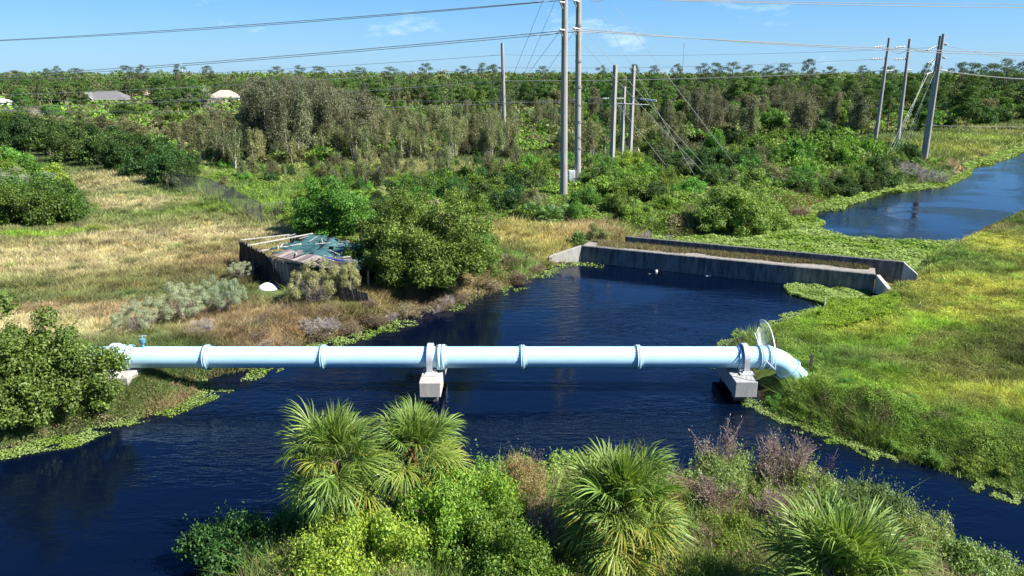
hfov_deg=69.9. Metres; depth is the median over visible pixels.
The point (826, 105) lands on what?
melaleuca
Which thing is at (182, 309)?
saltbush
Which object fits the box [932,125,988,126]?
guardrail
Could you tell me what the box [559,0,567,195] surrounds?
utility pole
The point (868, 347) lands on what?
bank grass
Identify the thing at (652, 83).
pine tree
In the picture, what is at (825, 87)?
pine tree
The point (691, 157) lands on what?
shrub
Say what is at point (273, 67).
tall pine
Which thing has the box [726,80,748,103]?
pine tree
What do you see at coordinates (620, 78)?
pine tree
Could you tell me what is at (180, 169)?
dark shrub
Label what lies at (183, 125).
olive shrub
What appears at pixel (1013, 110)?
dark shrub
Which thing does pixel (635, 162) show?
bright shrub
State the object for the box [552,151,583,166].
shrub
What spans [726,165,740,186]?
yellow shrub
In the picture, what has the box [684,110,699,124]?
dark shrub
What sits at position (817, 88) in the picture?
melaleuca
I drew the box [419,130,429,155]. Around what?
slender tree
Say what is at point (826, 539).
sabal palm
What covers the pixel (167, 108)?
olive shrub
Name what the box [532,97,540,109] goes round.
slender tree
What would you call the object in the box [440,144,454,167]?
slender tree
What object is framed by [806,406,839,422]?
bright shrub
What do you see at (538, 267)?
brown shrub
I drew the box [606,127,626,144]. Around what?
olive shrub
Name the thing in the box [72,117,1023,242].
scrub grass
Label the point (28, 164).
bright shrub
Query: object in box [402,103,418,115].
slender tree
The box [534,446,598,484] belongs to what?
pennywort mound
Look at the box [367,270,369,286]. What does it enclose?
timber post
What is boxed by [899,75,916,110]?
pine tree
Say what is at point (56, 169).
bright shrub
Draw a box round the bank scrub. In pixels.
[1,247,554,450]
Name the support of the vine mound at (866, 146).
on the ground at (766, 379)
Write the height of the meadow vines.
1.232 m
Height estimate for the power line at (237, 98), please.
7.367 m
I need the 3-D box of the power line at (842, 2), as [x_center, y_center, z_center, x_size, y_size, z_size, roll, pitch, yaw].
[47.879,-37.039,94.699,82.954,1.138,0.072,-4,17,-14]
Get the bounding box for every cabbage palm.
[11,103,27,114]
[45,108,58,116]
[60,112,75,120]
[155,106,166,115]
[597,128,609,152]
[600,117,610,125]
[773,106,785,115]
[820,117,832,124]
[937,102,949,110]
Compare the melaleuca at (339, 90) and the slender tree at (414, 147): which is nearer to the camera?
the slender tree at (414, 147)
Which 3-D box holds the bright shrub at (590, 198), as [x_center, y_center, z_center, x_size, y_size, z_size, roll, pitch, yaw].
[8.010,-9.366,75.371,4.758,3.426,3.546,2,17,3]
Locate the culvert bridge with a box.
[548,236,917,294]
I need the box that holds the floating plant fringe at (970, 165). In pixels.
[876,145,1023,192]
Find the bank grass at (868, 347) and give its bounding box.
[730,208,1023,484]
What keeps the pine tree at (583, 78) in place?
on the ground at (766, 379)
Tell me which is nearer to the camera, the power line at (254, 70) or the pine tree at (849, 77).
the power line at (254, 70)
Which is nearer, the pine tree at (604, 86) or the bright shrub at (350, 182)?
the bright shrub at (350, 182)
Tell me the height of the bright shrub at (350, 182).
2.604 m
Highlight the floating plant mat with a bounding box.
[645,190,957,269]
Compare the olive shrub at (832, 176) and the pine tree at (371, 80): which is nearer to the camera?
the olive shrub at (832, 176)
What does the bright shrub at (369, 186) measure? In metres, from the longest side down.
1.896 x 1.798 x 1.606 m
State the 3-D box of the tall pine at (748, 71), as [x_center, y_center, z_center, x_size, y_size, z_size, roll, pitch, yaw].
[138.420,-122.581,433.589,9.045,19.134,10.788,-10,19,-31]
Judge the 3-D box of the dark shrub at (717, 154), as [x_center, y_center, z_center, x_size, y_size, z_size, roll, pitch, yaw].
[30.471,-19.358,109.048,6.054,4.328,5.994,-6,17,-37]
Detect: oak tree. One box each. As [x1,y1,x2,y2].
[0,111,25,122]
[17,96,39,109]
[38,104,65,118]
[40,95,62,103]
[70,97,87,104]
[108,102,138,116]
[132,104,156,114]
[152,96,159,106]
[157,95,176,111]
[159,112,185,120]
[171,103,182,110]
[394,99,406,112]
[420,91,433,106]
[469,88,486,113]
[523,96,539,106]
[549,89,560,107]
[568,93,585,109]
[573,87,589,110]
[616,98,629,117]
[636,91,655,119]
[653,95,664,106]
[671,99,693,113]
[674,110,686,120]
[729,100,741,112]
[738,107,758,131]
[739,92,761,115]
[758,98,770,111]
[759,107,787,130]
[812,121,833,134]
[832,106,848,120]
[840,100,852,119]
[855,103,875,118]
[880,98,895,120]
[908,96,936,129]
[917,108,944,123]
[946,105,964,117]
[957,97,982,125]
[978,98,996,109]
[989,98,999,104]
[995,96,1015,106]
[1015,105,1023,116]
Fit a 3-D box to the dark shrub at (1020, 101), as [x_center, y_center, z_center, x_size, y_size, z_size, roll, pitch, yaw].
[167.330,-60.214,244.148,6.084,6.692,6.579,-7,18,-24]
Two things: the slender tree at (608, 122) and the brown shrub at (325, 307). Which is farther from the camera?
the slender tree at (608, 122)
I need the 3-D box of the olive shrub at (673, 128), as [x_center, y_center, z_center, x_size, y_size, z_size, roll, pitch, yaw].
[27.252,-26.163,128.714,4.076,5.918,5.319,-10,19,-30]
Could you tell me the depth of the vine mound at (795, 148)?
110.99 m
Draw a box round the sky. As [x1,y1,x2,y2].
[0,0,1023,74]
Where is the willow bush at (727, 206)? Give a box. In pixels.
[692,167,797,237]
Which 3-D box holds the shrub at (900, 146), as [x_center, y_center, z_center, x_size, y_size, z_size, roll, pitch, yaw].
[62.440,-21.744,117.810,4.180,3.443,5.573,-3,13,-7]
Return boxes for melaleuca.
[236,83,272,150]
[237,76,254,129]
[237,86,271,161]
[240,74,288,144]
[240,79,250,108]
[240,79,251,107]
[250,78,265,95]
[258,78,290,136]
[262,88,288,159]
[271,81,291,131]
[273,89,295,135]
[274,88,317,150]
[279,73,293,98]
[286,91,318,131]
[287,86,305,126]
[292,78,307,92]
[302,80,308,91]
[302,87,316,109]
[305,78,344,135]
[309,82,326,94]
[310,87,334,140]
[313,79,324,99]
[319,77,333,90]
[328,93,350,128]
[333,94,380,140]
[334,93,357,125]
[337,87,344,95]
[343,87,353,97]
[349,89,362,107]
[351,101,367,126]
[353,89,377,117]
[359,82,366,94]
[389,83,401,108]
[441,81,455,103]
[491,89,511,112]
[560,93,584,112]
[586,87,601,116]
[618,82,627,99]
[655,99,672,127]
[675,87,685,103]
[682,86,704,114]
[691,91,716,141]
[697,94,714,114]
[705,103,734,138]
[708,83,718,92]
[708,88,720,97]
[708,93,723,108]
[712,97,729,110]
[716,104,737,129]
[722,89,731,103]
[734,100,742,124]
[739,96,760,138]
[756,85,769,98]
[758,94,769,126]
[768,85,781,107]
[770,99,785,115]
[774,88,796,112]
[785,83,797,106]
[785,88,821,134]
[788,93,816,135]
[790,91,805,119]
[811,83,823,106]
[817,87,827,108]
[822,92,843,119]
[824,97,831,118]
[826,91,842,125]
[840,101,863,125]
[849,94,872,134]
[851,86,871,129]
[869,99,883,120]
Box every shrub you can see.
[0,113,28,147]
[0,144,33,162]
[0,155,32,182]
[0,157,11,167]
[0,169,61,199]
[0,181,27,224]
[1,150,48,174]
[1,177,81,227]
[4,112,30,129]
[5,118,50,151]
[6,107,44,116]
[22,106,34,116]
[26,118,77,155]
[27,172,84,196]
[29,115,59,131]
[31,177,88,222]
[35,162,76,184]
[45,126,97,161]
[49,118,93,139]
[65,114,88,128]
[66,103,86,115]
[71,193,91,212]
[74,130,120,165]
[78,120,107,132]
[78,121,121,141]
[93,132,146,169]
[95,114,120,129]
[96,128,135,144]
[111,114,129,120]
[111,130,150,148]
[115,118,139,136]
[115,144,164,176]
[127,122,162,136]
[131,134,170,161]
[141,149,184,183]
[146,118,168,132]
[150,120,182,138]
[153,138,187,163]
[156,158,199,188]
[162,105,174,117]
[166,119,194,131]
[167,119,193,140]
[168,494,303,575]
[173,118,210,143]
[176,114,205,126]
[176,150,202,174]
[186,317,214,334]
[193,110,225,131]
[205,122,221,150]
[209,107,235,125]
[211,158,232,168]
[212,141,241,163]
[214,174,229,186]
[222,185,235,197]
[225,116,246,147]
[236,171,255,180]
[238,189,250,198]
[247,330,271,341]
[251,162,264,172]
[256,312,275,321]
[259,340,274,345]
[262,169,269,180]
[263,170,279,180]
[264,490,432,575]
[265,161,274,172]
[265,500,320,544]
[270,159,280,173]
[271,196,293,214]
[275,335,298,345]
[282,204,295,225]
[286,164,296,175]
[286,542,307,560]
[288,188,309,198]
[293,183,317,190]
[295,324,334,342]
[298,317,326,336]
[304,172,313,182]
[306,183,329,190]
[307,314,342,334]
[308,163,322,174]
[309,154,319,167]
[311,144,326,161]
[314,302,338,315]
[319,161,330,178]
[324,151,339,164]
[329,156,337,165]
[331,164,343,172]
[331,173,368,190]
[336,156,347,166]
[338,317,364,335]
[345,188,371,211]
[354,177,366,190]
[359,310,393,327]
[360,197,391,215]
[363,296,378,307]
[365,179,373,189]
[368,190,394,201]
[369,183,391,197]
[373,192,395,214]
[380,177,407,194]
[381,160,394,176]
[385,309,399,322]
[385,464,478,514]
[386,165,396,175]
[389,186,423,218]
[391,438,539,573]
[396,184,443,204]
[396,300,434,319]
[397,171,415,185]
[399,164,407,172]
[401,182,426,193]
[404,158,416,167]
[408,173,439,189]
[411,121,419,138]
[427,167,452,178]
[427,305,444,313]
[429,294,457,311]
[430,161,466,187]
[432,174,470,197]
[439,293,454,305]
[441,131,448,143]
[444,175,464,185]
[447,488,575,575]
[449,164,492,181]
[450,289,472,304]
[453,130,478,155]
[454,162,474,186]
[461,179,494,203]
[462,189,502,217]
[465,170,509,192]
[473,153,482,164]
[477,277,501,291]
[484,170,519,185]
[484,186,503,199]
[485,187,522,215]
[491,444,550,506]
[495,158,503,170]
[497,158,530,174]
[497,252,525,266]
[499,138,515,157]
[501,172,520,189]
[505,184,538,210]
[507,269,530,285]
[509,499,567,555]
[513,152,542,169]
[513,164,549,188]
[514,166,545,185]
[517,183,546,206]
[519,487,566,522]
[521,113,531,126]
[527,126,543,145]
[530,263,547,272]
[532,157,552,179]
[533,154,555,169]
[537,119,552,140]
[547,134,560,148]
[550,154,559,168]
[552,131,573,146]
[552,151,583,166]
[553,130,568,155]
[567,182,608,205]
[567,195,592,221]
[568,129,587,155]
[569,117,582,131]
[571,155,594,169]
[577,164,611,184]
[582,148,602,168]
[583,163,613,185]
[583,169,621,197]
[583,221,610,240]
[585,159,599,172]
[590,114,602,125]
[597,152,619,169]
[600,187,640,214]
[601,173,648,199]
[605,149,633,160]
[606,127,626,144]
[609,160,639,179]
[611,145,643,171]
[611,169,629,183]
[615,131,620,148]
[617,124,636,143]
[618,194,655,223]
[625,148,650,168]
[625,159,660,178]
[627,169,669,192]
[638,132,664,156]
[638,169,683,191]
[640,153,657,168]
[640,182,670,199]
[641,230,652,237]
[643,183,673,202]
[643,192,688,212]
[646,140,669,165]
[650,162,678,181]
[656,146,677,160]
[656,467,703,507]
[659,154,693,176]
[664,124,679,149]
[667,176,708,199]
[673,146,690,164]
[674,112,684,125]
[674,122,688,150]
[676,535,747,575]
[679,147,699,163]
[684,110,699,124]
[684,518,738,558]
[687,488,726,519]
[688,413,755,479]
[689,153,700,162]
[689,529,737,574]
[691,154,714,175]
[691,438,769,503]
[691,469,745,513]
[693,146,707,155]
[694,145,734,164]
[695,162,730,180]
[696,500,779,563]
[701,163,734,186]
[702,124,727,150]
[718,144,751,167]
[719,497,762,524]
[720,124,737,143]
[725,164,751,183]
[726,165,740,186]
[727,532,772,565]
[728,143,741,154]
[729,130,747,144]
[735,151,762,167]
[740,151,761,163]
[741,163,770,180]
[744,500,790,530]
[748,425,851,501]
[748,479,796,528]
[749,145,767,154]
[749,449,844,510]
[752,143,774,156]
[753,138,765,148]
[757,155,785,171]
[758,151,776,165]
[762,162,787,174]
[765,394,788,411]
[768,165,794,179]
[769,141,787,164]
[779,378,796,388]
[782,397,813,416]
[786,167,821,193]
[789,167,823,179]
[789,180,812,193]
[789,206,811,216]
[793,157,829,175]
[796,158,821,176]
[803,147,824,171]
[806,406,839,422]
[812,170,820,178]
[814,107,823,121]
[814,177,842,197]
[817,147,835,165]
[821,134,844,144]
[826,168,846,184]
[832,376,852,385]
[833,144,859,167]
[833,174,863,195]
[836,465,928,529]
[838,414,871,433]
[841,164,860,184]
[847,161,873,177]
[859,151,870,161]
[859,171,889,192]
[862,154,887,175]
[873,434,912,456]
[875,157,898,174]
[876,168,903,187]
[882,498,957,566]
[883,148,911,164]
[885,527,932,560]
[887,136,893,145]
[888,151,908,163]
[888,154,901,171]
[891,138,911,148]
[893,163,944,182]
[894,142,914,157]
[894,391,929,404]
[896,160,917,171]
[902,143,922,161]
[917,445,944,467]
[919,556,959,575]
[925,170,950,182]
[930,529,1023,575]
[934,111,955,127]
[936,404,965,417]
[943,101,958,108]
[952,454,988,474]
[971,105,1001,124]
[986,416,1012,429]
[994,460,1019,480]
[995,560,1023,575]
[997,106,1013,122]
[1006,97,1023,107]
[1007,102,1022,117]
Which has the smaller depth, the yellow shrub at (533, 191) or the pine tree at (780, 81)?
the yellow shrub at (533, 191)
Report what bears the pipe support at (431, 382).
in the water
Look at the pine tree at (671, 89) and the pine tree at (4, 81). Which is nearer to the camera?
the pine tree at (671, 89)
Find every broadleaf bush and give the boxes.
[0,288,131,429]
[354,212,400,275]
[451,209,501,265]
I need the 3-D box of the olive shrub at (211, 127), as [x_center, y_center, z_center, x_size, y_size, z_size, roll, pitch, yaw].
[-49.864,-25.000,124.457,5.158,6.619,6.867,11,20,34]
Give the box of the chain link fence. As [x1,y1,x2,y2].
[166,173,262,222]
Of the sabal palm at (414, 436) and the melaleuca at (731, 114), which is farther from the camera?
the melaleuca at (731, 114)
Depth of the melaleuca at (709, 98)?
197.23 m
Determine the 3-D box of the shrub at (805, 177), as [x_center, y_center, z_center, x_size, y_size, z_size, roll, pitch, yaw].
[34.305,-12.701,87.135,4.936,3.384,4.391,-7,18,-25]
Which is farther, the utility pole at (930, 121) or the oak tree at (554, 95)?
the oak tree at (554, 95)
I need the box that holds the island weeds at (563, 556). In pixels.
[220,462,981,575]
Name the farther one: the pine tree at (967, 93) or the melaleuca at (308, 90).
the pine tree at (967, 93)
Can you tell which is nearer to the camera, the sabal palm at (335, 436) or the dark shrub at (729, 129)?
the sabal palm at (335, 436)
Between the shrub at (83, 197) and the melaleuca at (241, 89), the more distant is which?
the melaleuca at (241, 89)
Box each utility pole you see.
[501,43,505,125]
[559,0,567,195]
[568,0,581,186]
[871,38,893,137]
[894,39,910,142]
[923,34,947,158]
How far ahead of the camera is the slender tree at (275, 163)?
104.34 m
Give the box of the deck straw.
[591,238,869,269]
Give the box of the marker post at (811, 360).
[809,354,813,369]
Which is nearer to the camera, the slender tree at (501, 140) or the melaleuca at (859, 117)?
the slender tree at (501, 140)
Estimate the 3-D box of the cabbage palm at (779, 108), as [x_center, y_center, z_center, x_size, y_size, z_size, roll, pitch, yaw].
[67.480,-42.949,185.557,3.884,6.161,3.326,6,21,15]
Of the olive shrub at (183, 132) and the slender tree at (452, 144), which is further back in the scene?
the olive shrub at (183, 132)
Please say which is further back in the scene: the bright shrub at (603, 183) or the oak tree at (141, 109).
the oak tree at (141, 109)
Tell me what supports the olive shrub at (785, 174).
on the ground at (766, 379)
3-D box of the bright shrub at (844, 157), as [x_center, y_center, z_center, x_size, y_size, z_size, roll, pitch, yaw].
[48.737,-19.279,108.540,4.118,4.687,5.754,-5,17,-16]
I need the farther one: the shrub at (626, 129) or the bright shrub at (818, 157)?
the shrub at (626, 129)
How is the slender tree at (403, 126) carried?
on the ground at (766, 379)
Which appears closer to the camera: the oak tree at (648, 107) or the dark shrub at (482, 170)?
the dark shrub at (482, 170)
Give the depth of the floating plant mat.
65.91 m
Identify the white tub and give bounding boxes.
[259,282,277,290]
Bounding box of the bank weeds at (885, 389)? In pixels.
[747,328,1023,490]
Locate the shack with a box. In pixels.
[239,233,368,300]
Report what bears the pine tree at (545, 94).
on the ground at (766, 379)
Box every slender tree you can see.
[174,127,196,153]
[190,122,211,160]
[200,114,218,137]
[209,115,240,153]
[210,127,227,162]
[222,127,244,168]
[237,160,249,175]
[243,127,266,161]
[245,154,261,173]
[247,129,265,165]
[265,158,278,168]
[269,141,282,162]
[281,163,287,178]
[282,123,295,148]
[282,140,306,164]
[305,123,315,134]
[306,132,319,151]
[312,161,332,177]
[316,124,332,146]
[320,136,333,158]
[330,125,348,160]
[331,162,348,185]
[333,152,340,162]
[339,160,352,174]
[343,119,361,160]
[352,145,362,164]
[353,160,371,183]
[355,124,371,159]
[356,155,372,175]
[365,145,376,163]
[367,132,379,157]
[369,136,389,157]
[370,164,387,185]
[372,115,379,136]
[374,96,385,114]
[376,107,384,119]
[377,114,386,125]
[379,118,390,152]
[380,150,401,171]
[380,152,389,164]
[381,108,394,118]
[383,112,391,131]
[385,120,407,139]
[387,145,396,170]
[390,113,401,126]
[390,120,400,135]
[391,104,399,118]
[392,135,412,156]
[394,125,408,156]
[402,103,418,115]
[402,115,414,130]
[402,130,421,157]
[403,110,417,125]
[410,118,428,135]
[418,118,429,135]
[418,136,439,158]
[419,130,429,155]
[423,122,433,131]
[424,105,433,117]
[426,108,441,127]
[427,129,436,140]
[427,155,443,172]
[430,120,447,136]
[431,118,444,134]
[432,149,442,162]
[435,107,450,125]
[436,131,444,148]
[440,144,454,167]
[443,116,458,133]
[444,122,461,156]
[446,107,451,123]
[449,113,471,130]
[450,105,458,116]
[452,119,463,145]
[454,104,464,119]
[460,125,468,144]
[462,121,470,134]
[463,98,476,119]
[466,105,482,141]
[476,126,489,154]
[477,113,486,126]
[479,107,490,123]
[479,114,494,132]
[481,151,494,171]
[483,117,497,153]
[485,108,501,120]
[492,104,501,121]
[493,114,506,143]
[496,121,503,150]
[501,120,519,149]
[502,114,516,134]
[506,109,516,120]
[508,144,524,162]
[511,110,518,125]
[524,107,535,119]
[529,111,542,127]
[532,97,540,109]
[532,105,542,129]
[535,97,546,117]
[544,97,552,111]
[546,103,558,129]
[568,104,574,123]
[568,108,583,124]
[581,117,601,154]
[598,103,606,122]
[604,104,621,125]
[606,100,618,124]
[616,102,635,128]
[633,105,647,140]
[633,116,659,153]
[644,112,655,128]
[651,107,662,122]
[656,122,676,153]
[664,108,676,125]
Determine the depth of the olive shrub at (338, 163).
108.56 m
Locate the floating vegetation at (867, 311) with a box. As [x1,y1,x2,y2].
[815,291,901,326]
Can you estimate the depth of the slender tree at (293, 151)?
112.86 m
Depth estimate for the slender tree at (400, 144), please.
122.69 m
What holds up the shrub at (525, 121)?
on the ground at (766, 379)
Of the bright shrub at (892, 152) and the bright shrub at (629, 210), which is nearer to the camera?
the bright shrub at (629, 210)
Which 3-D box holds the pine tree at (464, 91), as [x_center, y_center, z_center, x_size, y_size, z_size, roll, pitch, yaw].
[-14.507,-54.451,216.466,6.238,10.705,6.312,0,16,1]
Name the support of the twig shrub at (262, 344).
on the ground at (766, 379)
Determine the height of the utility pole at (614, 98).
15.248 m
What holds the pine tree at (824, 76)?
on the ground at (766, 379)
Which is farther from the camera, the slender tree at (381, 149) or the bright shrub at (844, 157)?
the slender tree at (381, 149)
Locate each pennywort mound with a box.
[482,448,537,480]
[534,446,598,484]
[619,452,692,481]
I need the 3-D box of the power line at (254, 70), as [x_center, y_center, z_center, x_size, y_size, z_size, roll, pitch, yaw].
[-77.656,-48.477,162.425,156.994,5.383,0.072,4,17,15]
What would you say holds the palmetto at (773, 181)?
on the ground at (766, 379)
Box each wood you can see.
[0,68,1023,84]
[0,75,1023,111]
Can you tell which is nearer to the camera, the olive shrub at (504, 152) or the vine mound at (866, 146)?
the vine mound at (866, 146)
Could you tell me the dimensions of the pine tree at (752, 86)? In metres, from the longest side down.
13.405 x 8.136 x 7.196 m
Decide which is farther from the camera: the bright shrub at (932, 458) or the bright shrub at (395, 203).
the bright shrub at (395, 203)
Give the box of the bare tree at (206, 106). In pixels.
[188,83,224,110]
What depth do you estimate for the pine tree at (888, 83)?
249.25 m
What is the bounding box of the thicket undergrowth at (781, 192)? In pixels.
[292,149,946,241]
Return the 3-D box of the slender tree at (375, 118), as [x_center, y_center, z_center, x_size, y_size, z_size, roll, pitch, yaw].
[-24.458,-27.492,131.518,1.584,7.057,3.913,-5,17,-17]
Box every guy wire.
[456,33,558,168]
[477,3,541,165]
[483,32,573,163]
[492,0,555,148]
[581,42,701,170]
[585,32,703,164]
[595,3,694,175]
[613,5,735,165]
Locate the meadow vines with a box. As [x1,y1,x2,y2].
[182,162,425,220]
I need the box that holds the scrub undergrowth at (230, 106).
[0,92,1023,163]
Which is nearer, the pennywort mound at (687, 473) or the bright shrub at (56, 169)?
the pennywort mound at (687, 473)
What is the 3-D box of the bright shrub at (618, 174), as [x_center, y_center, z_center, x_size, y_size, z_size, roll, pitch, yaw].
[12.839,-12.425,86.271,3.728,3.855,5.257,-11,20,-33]
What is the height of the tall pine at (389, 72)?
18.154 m
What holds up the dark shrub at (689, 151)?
on the ground at (766, 379)
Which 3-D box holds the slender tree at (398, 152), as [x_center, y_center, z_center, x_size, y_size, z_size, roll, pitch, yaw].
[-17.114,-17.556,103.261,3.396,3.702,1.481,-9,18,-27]
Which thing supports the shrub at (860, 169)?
on the ground at (766, 379)
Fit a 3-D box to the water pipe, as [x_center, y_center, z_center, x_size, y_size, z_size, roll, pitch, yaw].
[-4.004,3.863,34.902,38.749,4.655,3.182,0,16,0]
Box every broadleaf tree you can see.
[289,172,381,235]
[336,178,504,289]
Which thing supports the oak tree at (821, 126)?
on the ground at (766, 379)
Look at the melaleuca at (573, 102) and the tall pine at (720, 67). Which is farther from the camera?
the tall pine at (720, 67)
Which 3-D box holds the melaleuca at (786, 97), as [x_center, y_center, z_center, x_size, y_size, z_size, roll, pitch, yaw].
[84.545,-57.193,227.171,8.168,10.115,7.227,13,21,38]
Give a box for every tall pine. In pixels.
[6,70,22,78]
[38,68,54,80]
[51,66,63,81]
[68,68,86,80]
[118,65,134,81]
[134,64,149,83]
[171,64,186,80]
[201,65,213,81]
[267,66,283,77]
[292,65,305,75]
[309,66,327,77]
[350,67,368,79]
[379,66,399,80]
[418,63,432,82]
[455,65,472,82]
[472,63,493,81]
[486,64,500,80]
[536,66,548,80]
[595,65,605,78]
[629,64,639,76]
[647,65,660,81]
[669,64,684,80]
[695,63,708,82]
[708,62,724,81]
[723,61,740,81]
[742,64,755,75]
[759,65,773,81]
[771,63,795,84]
[798,59,816,93]
[822,66,838,78]
[855,65,868,81]
[878,65,899,80]
[918,63,940,81]
[946,62,974,84]
[958,62,992,87]
[977,63,1012,91]
[986,59,1022,88]
[1012,60,1023,88]
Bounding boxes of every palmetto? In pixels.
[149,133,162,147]
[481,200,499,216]
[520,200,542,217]
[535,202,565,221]
[559,202,573,218]
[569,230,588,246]
[595,136,609,150]
[631,205,654,222]
[756,173,768,182]
[765,176,779,185]
[773,176,789,189]
[909,156,925,166]
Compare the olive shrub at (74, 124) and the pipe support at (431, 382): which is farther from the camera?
the olive shrub at (74, 124)
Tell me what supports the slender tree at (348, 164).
on the ground at (766, 379)
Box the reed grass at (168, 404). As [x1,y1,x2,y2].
[115,271,545,423]
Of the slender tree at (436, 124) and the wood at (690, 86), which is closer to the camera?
the slender tree at (436, 124)
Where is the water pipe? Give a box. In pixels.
[88,319,807,379]
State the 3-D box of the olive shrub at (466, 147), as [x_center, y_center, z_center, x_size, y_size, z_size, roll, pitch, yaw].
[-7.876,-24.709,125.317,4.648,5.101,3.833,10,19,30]
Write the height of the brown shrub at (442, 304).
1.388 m
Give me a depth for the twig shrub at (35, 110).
216.02 m
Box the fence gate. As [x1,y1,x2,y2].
[261,201,284,221]
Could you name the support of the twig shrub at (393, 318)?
on the ground at (766, 379)
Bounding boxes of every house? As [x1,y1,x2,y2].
[0,98,12,104]
[85,91,136,101]
[209,90,239,101]
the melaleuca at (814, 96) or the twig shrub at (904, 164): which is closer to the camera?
the twig shrub at (904, 164)
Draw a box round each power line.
[0,0,561,40]
[0,31,558,75]
[0,81,499,107]
[4,99,594,111]
[5,32,571,77]
[5,68,493,94]
[7,1,543,39]
[7,55,494,79]
[39,100,560,102]
[505,58,888,67]
[543,47,936,55]
[556,70,882,80]
[568,30,1023,53]
[581,28,1023,55]
[661,0,1023,7]
[689,0,1023,4]
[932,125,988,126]
[944,45,1022,60]
[946,71,1021,78]
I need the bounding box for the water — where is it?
[0,144,1023,575]
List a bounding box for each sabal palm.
[272,397,408,527]
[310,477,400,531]
[357,395,476,505]
[535,435,702,575]
[741,480,948,575]
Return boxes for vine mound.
[741,129,772,148]
[750,136,789,150]
[764,127,809,145]
[777,131,822,163]
[781,155,825,172]
[786,122,845,144]
[804,133,865,164]
[826,128,870,143]
[836,134,891,159]
[853,153,875,167]
[866,134,899,155]
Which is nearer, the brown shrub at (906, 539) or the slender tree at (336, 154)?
the brown shrub at (906, 539)
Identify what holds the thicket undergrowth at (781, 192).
on the ground at (766, 379)
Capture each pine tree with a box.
[0,79,9,95]
[10,84,28,106]
[12,88,31,109]
[18,76,34,90]
[21,79,31,88]
[34,75,48,84]
[51,81,73,103]
[72,81,90,106]
[112,80,119,91]
[118,82,128,94]
[134,82,145,97]
[150,76,161,84]
[150,79,160,96]
[152,78,172,93]
[159,86,180,103]
[179,87,193,109]
[185,78,198,85]
[189,86,215,109]
[196,79,213,92]
[210,75,222,81]
[330,80,343,91]
[337,78,354,91]
[364,83,388,103]
[365,78,373,97]
[389,84,402,100]
[412,84,427,108]
[428,82,445,106]
[437,76,445,81]
[452,86,471,115]
[475,80,495,112]
[475,85,498,110]
[517,79,533,105]
[525,78,540,107]
[535,81,552,103]
[581,77,588,83]
[590,81,609,109]
[598,78,610,101]
[600,82,621,110]
[618,76,624,85]
[627,79,648,95]
[636,76,649,91]
[647,76,664,95]
[649,72,659,81]
[658,85,677,108]
[670,75,684,91]
[705,76,712,84]
[716,80,726,89]
[723,77,744,99]
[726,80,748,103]
[739,75,750,98]
[739,77,767,101]
[769,76,784,94]
[770,74,788,85]
[807,79,825,94]
[817,74,829,80]
[819,77,839,103]
[841,79,859,101]
[843,75,856,87]
[856,88,883,134]
[862,77,887,102]
[875,80,895,91]
[882,84,904,132]
[896,79,909,89]
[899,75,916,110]
[904,80,922,102]
[911,74,926,85]
[917,82,930,100]
[920,79,950,107]
[931,73,945,84]
[941,74,955,90]
[952,75,983,100]
[958,85,982,111]
[976,75,992,95]
[991,79,1009,91]
[1014,83,1023,100]
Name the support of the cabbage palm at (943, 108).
on the ground at (766, 379)
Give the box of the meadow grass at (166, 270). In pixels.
[0,151,620,450]
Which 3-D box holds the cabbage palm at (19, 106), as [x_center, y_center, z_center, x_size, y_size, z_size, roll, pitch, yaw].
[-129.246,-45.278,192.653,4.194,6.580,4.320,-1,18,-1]
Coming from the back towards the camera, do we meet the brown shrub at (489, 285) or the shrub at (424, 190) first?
the shrub at (424, 190)
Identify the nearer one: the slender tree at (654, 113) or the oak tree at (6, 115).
the slender tree at (654, 113)
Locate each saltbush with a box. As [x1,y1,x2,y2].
[0,166,27,182]
[1,171,55,183]
[109,296,171,331]
[149,281,218,319]
[200,274,247,311]
[225,261,257,277]
[286,257,351,302]
[331,259,361,296]
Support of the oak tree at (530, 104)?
on the ground at (766, 379)
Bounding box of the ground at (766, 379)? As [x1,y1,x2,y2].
[0,75,1023,575]
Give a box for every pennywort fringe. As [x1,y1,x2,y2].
[0,262,603,459]
[714,306,1023,504]
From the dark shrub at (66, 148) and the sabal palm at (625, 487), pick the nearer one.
the sabal palm at (625, 487)
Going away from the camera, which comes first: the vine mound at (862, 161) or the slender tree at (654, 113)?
the vine mound at (862, 161)
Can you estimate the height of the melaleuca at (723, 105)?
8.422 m
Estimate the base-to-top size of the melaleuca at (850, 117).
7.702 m
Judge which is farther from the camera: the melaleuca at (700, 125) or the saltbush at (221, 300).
the melaleuca at (700, 125)
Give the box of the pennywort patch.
[783,281,870,304]
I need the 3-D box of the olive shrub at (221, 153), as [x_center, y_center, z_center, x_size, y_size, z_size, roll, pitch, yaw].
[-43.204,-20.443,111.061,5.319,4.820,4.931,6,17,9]
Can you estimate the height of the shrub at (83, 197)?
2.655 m
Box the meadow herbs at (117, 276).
[2,224,281,334]
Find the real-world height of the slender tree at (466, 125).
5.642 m
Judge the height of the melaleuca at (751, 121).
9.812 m

